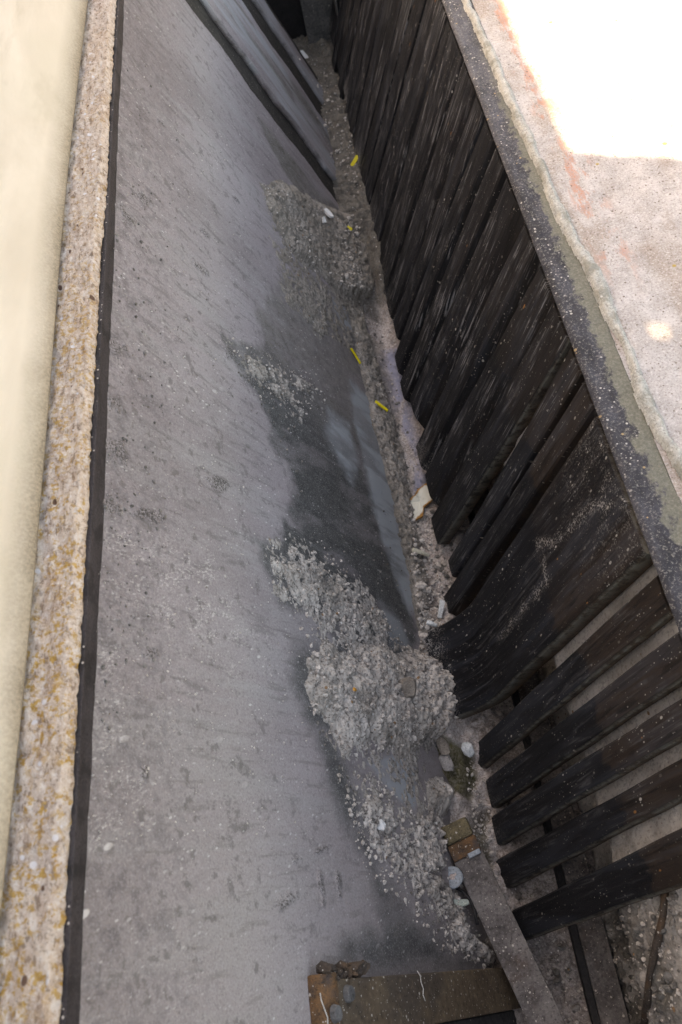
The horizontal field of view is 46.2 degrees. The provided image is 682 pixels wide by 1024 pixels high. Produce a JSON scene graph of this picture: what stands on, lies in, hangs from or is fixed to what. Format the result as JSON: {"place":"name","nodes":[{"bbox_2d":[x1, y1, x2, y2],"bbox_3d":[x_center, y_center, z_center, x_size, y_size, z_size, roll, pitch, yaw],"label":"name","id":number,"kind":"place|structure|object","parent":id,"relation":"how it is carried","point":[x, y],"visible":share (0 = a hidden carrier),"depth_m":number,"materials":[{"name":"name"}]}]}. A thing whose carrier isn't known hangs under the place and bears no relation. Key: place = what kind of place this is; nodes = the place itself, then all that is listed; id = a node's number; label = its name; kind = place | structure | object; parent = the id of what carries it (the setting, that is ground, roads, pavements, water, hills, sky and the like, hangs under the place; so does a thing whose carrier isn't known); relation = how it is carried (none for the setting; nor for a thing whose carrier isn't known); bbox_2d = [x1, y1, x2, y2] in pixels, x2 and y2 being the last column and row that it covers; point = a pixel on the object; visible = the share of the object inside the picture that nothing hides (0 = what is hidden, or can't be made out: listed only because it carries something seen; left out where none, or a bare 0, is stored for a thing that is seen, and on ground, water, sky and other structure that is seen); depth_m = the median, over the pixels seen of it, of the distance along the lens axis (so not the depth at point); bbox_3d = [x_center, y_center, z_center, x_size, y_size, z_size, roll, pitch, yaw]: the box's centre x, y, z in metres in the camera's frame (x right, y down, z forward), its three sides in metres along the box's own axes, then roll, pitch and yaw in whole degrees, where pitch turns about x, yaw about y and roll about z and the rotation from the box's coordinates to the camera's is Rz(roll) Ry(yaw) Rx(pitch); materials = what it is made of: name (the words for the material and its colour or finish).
{"place":"outdoors","nodes":[
{"label":"outdoors","id":0,"kind":"place"},
{"bbox_2d":[90,57,112,439],"bbox_3d":[0.021,-0.228,1.564,1.060,0.788,3.280,-11,58,5],"label":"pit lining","id":1,"kind":"object","parent":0,"point":[97,322],"depth_m":1.71,"materials":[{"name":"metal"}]},
{"bbox_2d":[185,0,336,201],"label":"backing strip","id":2,"kind":"object","parent":1,"relation":"attached to","point":[283,123],"depth_m":1.95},
{"bbox_2d":[199,0,336,180],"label":"liner panel","id":3,"kind":"object","parent":2,"relation":"attached to","point":[234,21],"visible":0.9,"depth_m":1.95,"materials":[{"name":"grey metal"}]},
{"bbox_2d":[251,0,323,104],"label":"liner panel","id":4,"kind":"object","parent":2,"relation":"attached to","point":[276,28],"visible":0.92,"depth_m":2.22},
{"bbox_2d":[79,0,493,1023],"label":"liner panel","id":5,"kind":"object","parent":1,"relation":"attached to","point":[227,920],"visible":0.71,"depth_m":0.95,"materials":[{"name":"grey concrete"}]},
{"bbox_2d":[0,0,123,1023],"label":"crusted ledge","id":6,"kind":"object","parent":5,"relation":"on","point":[41,926],"visible":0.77,"depth_m":0.71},
{"bbox_2d":[0,0,87,916],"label":"pale beam","id":7,"kind":"structure","parent":6,"relation":"on","point":[41,43],"depth_m":0.89,"materials":[{"name":"beige paint"}]},
{"bbox_2d":[225,337,317,423],"bbox_3d":[-0.106,-0.221,1.297,0.082,0.264,0.168,0,59,12],"label":"debris","id":8,"kind":"object","parent":5,"relation":"on","point":[260,372],"visible":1,"depth_m":1.28,"materials":[{"name":"grey gravel"}]},
{"bbox_2d":[280,277,329,315],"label":"debris","id":9,"kind":"object","parent":5,"relation":"on","point":[293,297],"visible":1,"depth_m":1.55,"materials":[{"name":"grey gravel"}]},
{"bbox_2d":[262,192,367,354],"bbox_3d":[-0.046,-0.572,1.755,0.167,0.431,0.678,-11,58,5],"label":"debris","id":10,"kind":"object","parent":5,"relation":"on","point":[320,326],"visible":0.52,"depth_m":1.60,"materials":[{"name":"grey gravel"}]},
{"bbox_2d":[259,180,374,301],"bbox_3d":[-0.014,-0.674,1.832,0.164,0.475,0.576,5,61,15],"label":"debris","id":11,"kind":"object","parent":5,"relation":"on","point":[325,265],"visible":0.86,"depth_m":1.75,"materials":[{"name":"grey gravel"}]},
{"bbox_2d":[324,208,333,217],"bbox_3d":[-0.029,-0.694,1.860,0.015,0.008,0.028,-27,74,-44],"label":"white shard","id":12,"kind":"object","parent":11,"relation":"on","point":[328,213],"visible":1,"depth_m":1.86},
{"bbox_2d":[263,542,392,644],"bbox_3d":[-0.013,0.138,1.158,0.134,0.343,0.137,19,65,21],"label":"debris","id":13,"kind":"object","parent":5,"relation":"on","point":[308,581],"visible":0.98,"depth_m":1.14,"materials":[{"name":"grey gravel"}]},
{"bbox_2d":[266,532,476,963],"bbox_3d":[0.070,0.342,1.137,0.212,0.545,0.580,-11,58,5],"label":"debris","id":14,"kind":"object","parent":5,"relation":"on","point":[411,762],"visible":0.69,"depth_m":1.13,"materials":[{"name":"grey gravel"}]},
{"bbox_2d":[304,635,460,760],"bbox_3d":[0.079,0.280,1.222,0.159,0.495,0.295,30,69,26],"label":"debris","id":15,"kind":"object","parent":5,"relation":"on","point":[447,701],"visible":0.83,"depth_m":1.15,"materials":[{"name":"grey gravel"}]},
{"bbox_2d":[399,677,416,697],"bbox_3d":[0.102,0.271,1.227,0.032,0.020,0.035,-5,97,-22],"label":"round stone","id":16,"kind":"object","parent":15,"relation":"in","point":[409,687],"visible":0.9,"depth_m":1.22,"materials":[{"name":"grey stone"}]},
{"bbox_2d":[307,960,520,1023],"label":"brown cleat","id":17,"kind":"object","parent":5,"relation":"attached to","point":[349,994],"visible":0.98,"depth_m":0.90,"materials":[{"name":"wood"}]},
{"bbox_2d":[320,993,327,1023],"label":"wire","id":18,"kind":"object","parent":17,"relation":"on","point":[324,1008],"visible":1,"depth_m":0.75,"materials":[{"name":"silver metal"}]},
{"bbox_2d":[417,971,425,1000],"bbox_3d":[0.093,0.547,0.924,0.005,0.009,0.031,-11,58,5],"label":"wire","id":19,"kind":"object","parent":17,"relation":"on","point":[422,986],"visible":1,"depth_m":0.92,"materials":[{"name":"grey metal"}]},
{"bbox_2d":[453,899,468,906],"bbox_3d":[0.170,0.555,1.135,0.026,0.007,0.012,6,55,-25],"label":"pale splinter","id":20,"kind":"object","parent":5,"relation":"on","point":[463,902],"visible":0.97,"depth_m":1.13,"materials":[{"name":"white stone"}]},
{"bbox_2d":[456,887,478,924],"bbox_3d":[0.181,0.557,1.140,0.015,0.004,0.062,-32,58,-8],"label":"wire","id":21,"kind":"object","parent":5,"relation":"on","point":[465,894],"visible":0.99,"depth_m":1.14,"materials":[{"name":"black metal"}]},
{"bbox_2d":[266,0,306,38],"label":"end wall","id":22,"kind":"structure","parent":1,"relation":"attached to","point":[289,14],"depth_m":2.51,"materials":[{"name":"black metal"}]},
{"bbox_2d":[292,35,594,1023],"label":"dirt","id":23,"kind":"structure","parent":1,"relation":"in","point":[476,729],"depth_m":1.49,"materials":[{"name":"soil"}]},
{"bbox_2d":[300,50,308,58],"bbox_3d":[-0.121,-1.428,2.502,0.038,0.008,0.024,44,95,2],"label":"white shard","id":24,"kind":"object","parent":23,"relation":"on","point":[304,54],"visible":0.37,"depth_m":2.50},
{"bbox_2d":[300,0,331,43],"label":"grey post","id":25,"kind":"object","parent":23,"relation":"on","point":[316,15],"depth_m":2.47,"materials":[{"name":"metal"}]},
{"bbox_2d":[333,0,337,15],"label":"thin fin","id":26,"kind":"object","parent":23,"relation":"on","point":[335,4],"depth_m":2.36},
{"bbox_2d":[350,155,357,165],"bbox_3d":[0.035,-0.934,2.135,0.011,0.004,0.036,36,105,4],"label":"plastic strip","id":27,"kind":"object","parent":23,"relation":"on","point":[355,159],"visible":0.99,"depth_m":2.13,"materials":[{"name":"yellow plastic"}]},
{"bbox_2d":[92,35,681,1023],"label":"grit","id":28,"kind":"object","parent":23,"relation":"on","point":[430,592],"visible":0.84,"depth_m":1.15,"materials":[{"name":"grey gravel"}]},
{"bbox_2d":[349,304,432,652],"bbox_3d":[0.104,-0.106,1.629,0.060,0.177,0.896,-13,58,4],"label":"debris","id":29,"kind":"object","parent":23,"relation":"on","point":[386,436],"visible":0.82,"depth_m":1.62,"materials":[{"name":"grey gravel"}]},
{"bbox_2d":[350,348,360,363],"bbox_3d":[0.031,-0.326,1.670,0.004,0.006,0.038,-32,91,33],"label":"plastic strip","id":30,"kind":"object","parent":29,"relation":"on","point":[354,353],"visible":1,"depth_m":1.67,"materials":[{"name":"yellow plastic"}]},
{"bbox_2d":[375,401,387,411],"bbox_3d":[0.084,-0.221,1.665,0.033,0.004,0.007,37,63,0],"label":"plastic strip","id":31,"kind":"object","parent":29,"relation":"on","point":[381,406],"visible":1,"depth_m":1.66,"materials":[{"name":"yellow plastic"}]},
{"bbox_2d":[345,783,495,967],"bbox_3d":[0.110,0.495,1.079,0.109,0.374,0.257,-21,57,-1],"label":"debris","id":32,"kind":"object","parent":23,"relation":"on","point":[374,806],"visible":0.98,"depth_m":1.09,"materials":[{"name":"grey gravel"}]},
{"bbox_2d":[377,819,385,830],"bbox_3d":[0.051,0.400,1.022,0.012,0.012,0.014,9,62,17],"label":"white pebble","id":33,"kind":"object","parent":32,"relation":"on","point":[382,825],"visible":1,"depth_m":1.02,"materials":[{"name":"white stone"}]},
{"bbox_2d":[412,548,429,556],"bbox_3d":[0.152,0.077,1.518,0.008,0.040,0.009,-12,62,58],"label":"pale splinter","id":34,"kind":"object","parent":23,"relation":"on","point":[418,551],"visible":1,"depth_m":1.51,"materials":[{"name":"beige wood"}]},
{"bbox_2d":[410,483,432,520],"bbox_3d":[0.159,-0.024,1.606,0.050,0.013,0.099,22,62,29],"label":"torn flake","id":35,"kind":"object","parent":23,"relation":"on","point":[421,499],"visible":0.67,"depth_m":1.60,"materials":[{"name":"white paper"}]},
{"bbox_2d":[426,620,436,627],"bbox_3d":[0.162,0.200,1.428,0.020,0.008,0.009,20,53,3],"label":"pale splinter","id":36,"kind":"object","parent":23,"relation":"on","point":[431,623],"visible":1,"depth_m":1.43,"materials":[{"name":"white wood"}]},
{"bbox_2d":[424,776,454,816],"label":"debris","id":37,"kind":"object","parent":23,"relation":"on","point":[439,792],"visible":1,"depth_m":1.21,"materials":[{"name":"grey stone"}]},
{"bbox_2d":[437,600,444,618],"bbox_3d":[0.182,0.177,1.457,0.010,0.009,0.036,18,61,-6],"label":"pale splinter","id":38,"kind":"object","parent":23,"relation":"on","point":[441,608],"visible":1,"depth_m":1.45,"materials":[{"name":"white wood"}]},
{"bbox_2d":[436,736,449,755],"bbox_3d":[0.164,0.376,1.283,0.019,0.013,0.036,-13,51,-14],"label":"flat stone","id":39,"kind":"object","parent":23,"relation":"on","point":[443,746],"visible":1,"depth_m":1.28,"materials":[{"name":"grey stone"}]},
{"bbox_2d":[439,754,453,770],"bbox_3d":[0.167,0.398,1.272,0.020,0.012,0.033,-29,57,1],"label":"flat stone","id":40,"kind":"object","parent":23,"relation":"on","point":[446,762],"visible":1,"depth_m":1.27,"materials":[{"name":"grey stone"}]},
{"bbox_2d":[461,742,474,756],"bbox_3d":[0.208,0.390,1.313,0.020,0.019,0.026,-25,58,-4],"label":"pale stone","id":41,"kind":"object","parent":23,"relation":"on","point":[467,748],"visible":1,"depth_m":1.31,"materials":[{"name":"white stone"}]},
{"bbox_2d":[441,817,565,1023],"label":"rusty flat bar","id":42,"kind":"object","parent":23,"relation":"on","point":[530,988],"visible":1,"depth_m":1.12,"materials":[{"name":"grey metal"}]},
{"bbox_2d":[448,866,462,888],"bbox_3d":[0.159,0.523,1.146,0.032,0.008,0.032,-13,41,8],"label":"grey stone","id":43,"kind":"object","parent":42,"relation":"on","point":[455,874],"visible":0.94,"depth_m":1.14,"materials":[{"name":"grey stone"}]},
{"bbox_2d":[468,488,629,1023],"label":"flat bar","id":44,"kind":"object","parent":23,"relation":"on","point":[603,995],"visible":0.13,"depth_m":1.14,"materials":[{"name":"brown wood"}]},
{"bbox_2d":[491,427,681,1023],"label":"dust bank","id":45,"kind":"structure","parent":23,"relation":"on","point":[632,839],"depth_m":0.93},
{"bbox_2d":[640,892,668,1023],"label":"bent rod","id":46,"kind":"object","parent":45,"relation":"on","point":[652,962],"visible":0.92,"depth_m":0.87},
{"bbox_2d":[472,0,681,502],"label":"gritty pavement","id":47,"kind":"structure","parent":0,"point":[596,86],"depth_m":1.20,"materials":[{"name":"concrete"}]},
{"bbox_2d":[442,0,681,637],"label":"top rail","id":48,"kind":"object","parent":47,"relation":"on","point":[628,412],"visible":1,"depth_m":1.02,"materials":[{"name":"grey concrete"}]},
{"bbox_2d":[329,0,334,31],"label":"screen bar","id":49,"kind":"object","parent":48,"relation":"attached to","point":[332,16],"visible":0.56,"depth_m":2.44,"materials":[{"name":"black wood"}]},
{"bbox_2d":[330,0,341,46],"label":"screen bar","id":50,"kind":"object","parent":48,"relation":"attached to","point":[335,24],"visible":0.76,"depth_m":2.40,"materials":[{"name":"black wood"}]},
{"bbox_2d":[331,0,347,71],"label":"screen bar","id":51,"kind":"object","parent":48,"relation":"attached to","point":[339,32],"visible":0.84,"depth_m":2.36,"materials":[{"name":"black wood"}]},
{"bbox_2d":[337,0,353,75],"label":"screen bar","id":52,"kind":"object","parent":48,"relation":"attached to","point":[350,4],"visible":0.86,"depth_m":2.28,"materials":[{"name":"black wood"}]},
{"bbox_2d":[338,0,361,99],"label":"screen bar","id":53,"kind":"object","parent":48,"relation":"attached to","point":[351,34],"visible":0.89,"depth_m":2.23,"materials":[{"name":"black wood"}]},
{"bbox_2d":[343,0,367,101],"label":"screen bar","id":54,"kind":"object","parent":48,"relation":"attached to","point":[354,49],"visible":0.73,"depth_m":2.17,"materials":[{"name":"black wood"}]},
{"bbox_2d":[344,0,374,121],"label":"screen bar","id":55,"kind":"object","parent":48,"relation":"attached to","point":[361,46],"visible":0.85,"depth_m":2.11,"materials":[{"name":"black wood"}]},
{"bbox_2d":[349,0,384,138],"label":"screen bar","id":56,"kind":"object","parent":48,"relation":"attached to","point":[371,37],"visible":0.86,"depth_m":2.05,"materials":[{"name":"black wood"}]},
{"bbox_2d":[353,0,392,151],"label":"screen bar","id":57,"kind":"object","parent":48,"relation":"attached to","point":[385,13],"visible":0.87,"depth_m":1.98,"materials":[{"name":"black wood"}]},
{"bbox_2d":[356,0,401,168],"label":"screen bar","id":58,"kind":"object","parent":48,"relation":"attached to","point":[382,61],"visible":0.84,"depth_m":1.93,"materials":[{"name":"brown wood"}]},
{"bbox_2d":[360,0,413,185],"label":"screen bar","id":59,"kind":"object","parent":48,"relation":"attached to","point":[396,44],"visible":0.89,"depth_m":1.86,"materials":[{"name":"brown wood"}]},
{"bbox_2d":[365,0,426,204],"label":"screen bar","id":60,"kind":"object","parent":48,"relation":"attached to","point":[410,36],"visible":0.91,"depth_m":1.79,"materials":[{"name":"brown wood"}]},
{"bbox_2d":[370,0,437,221],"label":"screen bar","id":61,"kind":"object","parent":48,"relation":"attached to","point":[428,14],"visible":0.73,"depth_m":1.74,"materials":[{"name":"brown wood"}]},
{"bbox_2d":[373,0,447,241],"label":"screen bar","id":62,"kind":"object","parent":48,"relation":"attached to","point":[416,99],"visible":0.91,"depth_m":1.68,"materials":[{"name":"brown wood"}]},
{"bbox_2d":[380,19,454,264],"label":"screen bar","id":63,"kind":"object","parent":48,"relation":"attached to","point":[448,36],"visible":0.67,"depth_m":1.64,"materials":[{"name":"brown wood"}]},
{"bbox_2d":[381,37,463,294],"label":"screen bar","id":64,"kind":"object","parent":48,"relation":"attached to","point":[435,121],"visible":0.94,"depth_m":1.60,"materials":[{"name":"brown wood"}]},
{"bbox_2d":[386,62,476,320],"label":"screen bar","id":65,"kind":"object","parent":48,"relation":"attached to","point":[458,111],"visible":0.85,"depth_m":1.55,"materials":[{"name":"brown wood"}]},
{"bbox_2d":[393,96,485,339],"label":"screen bar","id":66,"kind":"object","parent":48,"relation":"attached to","point":[471,133],"visible":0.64,"depth_m":1.50,"materials":[{"name":"brown wood"}]},
{"bbox_2d":[395,120,496,375],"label":"screen bar","id":67,"kind":"object","parent":48,"relation":"attached to","point":[471,180],"visible":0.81,"depth_m":1.47,"materials":[{"name":"brown wood"}]},
{"bbox_2d":[400,148,507,402],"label":"screen bar","id":68,"kind":"object","parent":48,"relation":"attached to","point":[488,192],"visible":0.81,"depth_m":1.43,"materials":[{"name":"brown wood"}]},
{"bbox_2d":[410,177,524,428],"bbox_3d":[0.217,-0.334,1.433,0.244,0.524,0.111,-2,59,11],"label":"screen bar","id":69,"kind":"object","parent":48,"relation":"attached to","point":[501,232],"visible":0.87,"depth_m":1.38,"materials":[{"name":"brown wood"}]},
{"bbox_2d":[416,223,540,470],"bbox_3d":[0.226,-0.246,1.391,0.244,0.545,0.082,-3,59,10],"label":"screen bar","id":70,"kind":"object","parent":48,"relation":"attached to","point":[521,267],"visible":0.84,"depth_m":1.32,"materials":[{"name":"brown wood"}]},
{"bbox_2d":[425,265,554,505],"bbox_3d":[0.239,-0.174,1.336,0.244,0.530,0.090,-1,59,11],"label":"screen bar","id":71,"kind":"object","parent":48,"relation":"attached to","point":[503,363],"visible":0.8,"depth_m":1.29,"materials":[{"name":"brown wood"}]},
{"bbox_2d":[431,302,571,544],"bbox_3d":[0.246,-0.108,1.304,0.238,0.546,0.074,-5,59,9],"label":"screen bar","id":72,"kind":"object","parent":48,"relation":"attached to","point":[524,393],"visible":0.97,"depth_m":1.24,"materials":[{"name":"brown wood"}]},
{"bbox_2d":[448,347,584,577],"bbox_3d":[0.259,-0.044,1.242,0.214,0.511,0.052,-11,58,5],"label":"screen bar","id":73,"kind":"object","parent":48,"relation":"attached to","point":[564,387],"visible":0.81,"depth_m":1.17,"materials":[{"name":"brown wood"}]},
{"bbox_2d":[444,381,597,615],"bbox_3d":[0.260,0.017,1.239,0.238,0.568,0.050,-10,58,6],"label":"screen bar","id":74,"kind":"object","parent":48,"relation":"attached to","point":[561,443],"visible":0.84,"depth_m":1.18,"materials":[{"name":"brown wood"}]},
{"bbox_2d":[426,417,652,719],"bbox_3d":[0.243,0.126,1.153,0.292,0.539,0.191,-11,58,5],"label":"screen bar","id":75,"kind":"object","parent":48,"relation":"attached to","point":[575,560],"visible":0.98,"depth_m":1.07,"materials":[{"name":"black wood"}]},
{"bbox_2d":[478,575,673,768],"bbox_3d":[0.289,0.249,1.093,0.230,0.568,0.048,-11,58,5],"label":"screen bar","id":76,"kind":"object","parent":48,"relation":"attached to","point":[639,618],"visible":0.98,"depth_m":1.00,"materials":[{"name":"brown wood"}]},
{"bbox_2d":[486,632,681,807],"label":"screen bar","id":77,"kind":"object","parent":48,"relation":"attached to","point":[650,679],"visible":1,"depth_m":0.97,"materials":[{"name":"black wood"}]},
{"bbox_2d":[492,699,681,845],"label":"screen bar","id":78,"kind":"object","parent":48,"relation":"attached to","point":[657,734],"visible":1,"depth_m":0.98,"materials":[{"name":"black wood"}]},
{"bbox_2d":[496,759,681,887],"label":"screen bar","id":79,"kind":"object","parent":48,"relation":"attached to","point":[654,795],"visible":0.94,"depth_m":0.98,"materials":[{"name":"black wood"}]},
{"bbox_2d":[512,828,681,940],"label":"screen bar","id":80,"kind":"object","parent":48,"relation":"attached to","point":[652,869],"visible":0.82,"depth_m":0.94,"materials":[{"name":"black wood"}]}
]}

